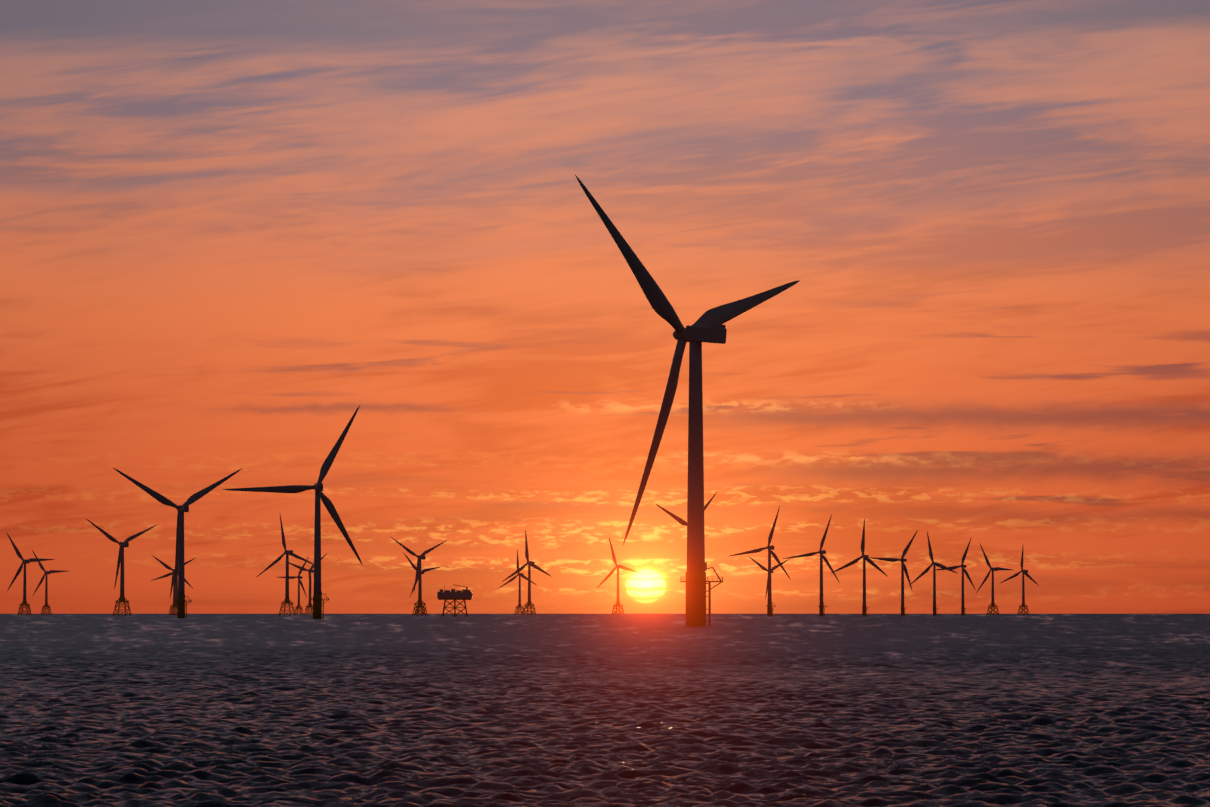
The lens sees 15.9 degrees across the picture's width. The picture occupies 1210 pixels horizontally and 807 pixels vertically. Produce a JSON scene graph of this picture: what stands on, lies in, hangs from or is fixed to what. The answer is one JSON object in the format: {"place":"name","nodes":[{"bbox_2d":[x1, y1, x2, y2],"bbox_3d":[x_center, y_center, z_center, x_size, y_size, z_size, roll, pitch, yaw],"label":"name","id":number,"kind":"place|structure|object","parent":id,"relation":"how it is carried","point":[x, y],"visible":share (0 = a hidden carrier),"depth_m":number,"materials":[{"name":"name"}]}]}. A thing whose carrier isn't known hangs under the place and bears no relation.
{"place":"outdoors","nodes":[
{"label":"outdoors","id":0,"kind":"place"},
{"bbox_2d":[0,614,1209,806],"bbox_3d":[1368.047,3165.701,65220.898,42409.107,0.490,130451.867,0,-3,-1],"label":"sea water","id":1,"kind":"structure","parent":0,"point":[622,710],"depth_m":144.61,"materials":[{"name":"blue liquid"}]},
{"bbox_2d":[152,555,194,614],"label":"turbine","id":2,"kind":"object","parent":1,"relation":"in","point":[174,604],"visible":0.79,"depth_m":9525.60,"materials":[{"name":"grey paint"}]},
{"bbox_2d":[730,506,790,615],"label":"turbine","id":3,"kind":"object","parent":1,"relation":"in","point":[769,604],"visible":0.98,"depth_m":5221.68,"materials":[{"name":"grey paint"}]},
{"bbox_2d":[749,557,788,598],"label":"turbine","id":4,"kind":"object","parent":1,"relation":"in","point":[765,569],"visible":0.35,"depth_m":8240.81,"materials":[{"name":"grey paint"}]},
{"bbox_2d":[783,514,839,615],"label":"turbine","id":5,"kind":"object","parent":1,"relation":"in","point":[821,552],"visible":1,"depth_m":5601.68,"materials":[{"name":"grey paint"}]},
{"bbox_2d":[834,518,887,615],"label":"turbine","id":6,"kind":"object","parent":1,"relation":"in","point":[867,559],"visible":1,"depth_m":6021.31,"materials":[{"name":"grey paint"}]},
{"bbox_2d":[869,530,917,615],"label":"turbine","id":7,"kind":"object","parent":1,"relation":"in","point":[903,568],"visible":0.96,"depth_m":6398.74,"materials":[{"name":"grey paint"}]},
{"bbox_2d":[911,532,956,615],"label":"turbine","id":8,"kind":"object","parent":1,"relation":"in","point":[927,569],"visible":0.98,"depth_m":6869.50,"materials":[{"name":"grey paint"}]},
{"bbox_2d":[936,537,974,615],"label":"turbine","id":9,"kind":"object","parent":1,"relation":"in","point":[963,567],"visible":0.88,"depth_m":7226.83,"materials":[{"name":"grey paint"}]},
{"bbox_2d":[976,544,1012,614],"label":"turbine","id":10,"kind":"object","parent":1,"relation":"in","point":[993,604],"visible":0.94,"depth_m":9170.40,"materials":[{"name":"grey paint"}]},
{"bbox_2d":[999,547,1038,614],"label":"turbine","id":11,"kind":"object","parent":1,"relation":"in","point":[1025,572],"visible":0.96,"depth_m":9596.53,"materials":[{"name":"grey paint"}]},
{"bbox_2d":[0,0,1209,613],"label":"sky","id":12,"kind":"structure","parent":0,"point":[230,230],"materials":[{"name":"orange"}]},
{"label":"sea","id":13,"kind":"structure","parent":0,"visible":0},
{"bbox_2d":[6,532,54,614],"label":"turbine","id":14,"kind":"object","parent":13,"relation":"on","point":[24,562],"visible":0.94,"depth_m":7790.85,"materials":[{"name":"grey paint"}]},
{"bbox_2d":[32,550,66,614],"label":"turbine","id":15,"kind":"object","parent":13,"relation":"on","point":[46,584],"visible":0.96,"depth_m":9937.24,"materials":[{"name":"grey paint"}]},
{"bbox_2d":[87,519,157,615],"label":"turbine","id":16,"kind":"object","parent":13,"relation":"on","point":[122,545],"visible":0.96,"depth_m":5902.89,"materials":[{"name":"grey paint"}]},
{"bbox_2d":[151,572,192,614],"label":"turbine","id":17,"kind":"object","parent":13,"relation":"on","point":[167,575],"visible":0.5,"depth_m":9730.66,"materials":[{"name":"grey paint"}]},
{"bbox_2d":[112,467,242,617],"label":"turbine","id":18,"kind":"object","parent":13,"relation":"on","point":[181,601],"visible":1,"depth_m":3193.04,"materials":[{"name":"grey paint"}]},
{"bbox_2d":[257,515,313,615],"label":"turbine","id":19,"kind":"object","parent":13,"relation":"on","point":[288,553],"visible":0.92,"depth_m":6692.73,"materials":[{"name":"grey paint"}]},
{"bbox_2d":[222,405,362,618],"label":"turbine","id":20,"kind":"object","parent":13,"relation":"on","point":[317,487],"visible":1,"depth_m":2761.01,"materials":[{"name":"grey paint"}]},
{"bbox_2d":[278,558,307,614],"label":"turbine","id":21,"kind":"object","parent":13,"relation":"on","point":[299,577],"visible":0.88,"depth_m":11263.96,"materials":[{"name":"grey paint"}]},
{"bbox_2d":[285,554,326,614],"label":"turbine","id":22,"kind":"object","parent":13,"relation":"on","point":[310,605],"visible":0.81,"depth_m":9594.61,"materials":[{"name":"grey paint"}]},
{"bbox_2d":[391,537,446,615],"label":"turbine","id":23,"kind":"object","parent":13,"relation":"on","point":[422,556],"visible":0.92,"depth_m":7278.52,"materials":[{"name":"grey paint"}]},
{"bbox_2d":[403,552,439,614],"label":"turbine","id":24,"kind":"object","parent":13,"relation":"on","point":[415,567],"visible":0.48,"depth_m":9963.68,"materials":[{"name":"grey paint"}]},
{"bbox_2d":[437,584,472,615],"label":"substation","id":25,"kind":"object","parent":13,"relation":"on","point":[462,594],"visible":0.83,"depth_m":4979.45,"materials":[{"name":"grey paint"}]},
{"bbox_2d":[499,550,535,614],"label":"turbine","id":26,"kind":"object","parent":13,"relation":"on","point":[519,605],"visible":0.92,"depth_m":10452.39,"materials":[{"name":"grey paint"}]},
{"bbox_2d":[502,530,551,614],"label":"turbine","id":27,"kind":"object","parent":13,"relation":"on","point":[530,564],"visible":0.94,"depth_m":8109.21,"materials":[{"name":"grey paint"}]},
{"bbox_2d":[597,538,639,614],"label":"turbine","id":28,"kind":"object","parent":13,"relation":"on","point":[617,603],"visible":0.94,"depth_m":8678.88,"materials":[{"name":"grey paint"}]},
{"bbox_2d":[656,492,716,525],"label":"turbine","id":29,"kind":"object","parent":13,"relation":"on","point":[680,520],"visible":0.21,"depth_m":3959.96,"materials":[{"name":"grey paint"}]},
{"bbox_2d":[575,175,799,625],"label":"turbine","id":30,"kind":"object","parent":13,"relation":"on","point":[707,327],"visible":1,"depth_m":1180.46,"materials":[{"name":"grey paint"}]}
]}

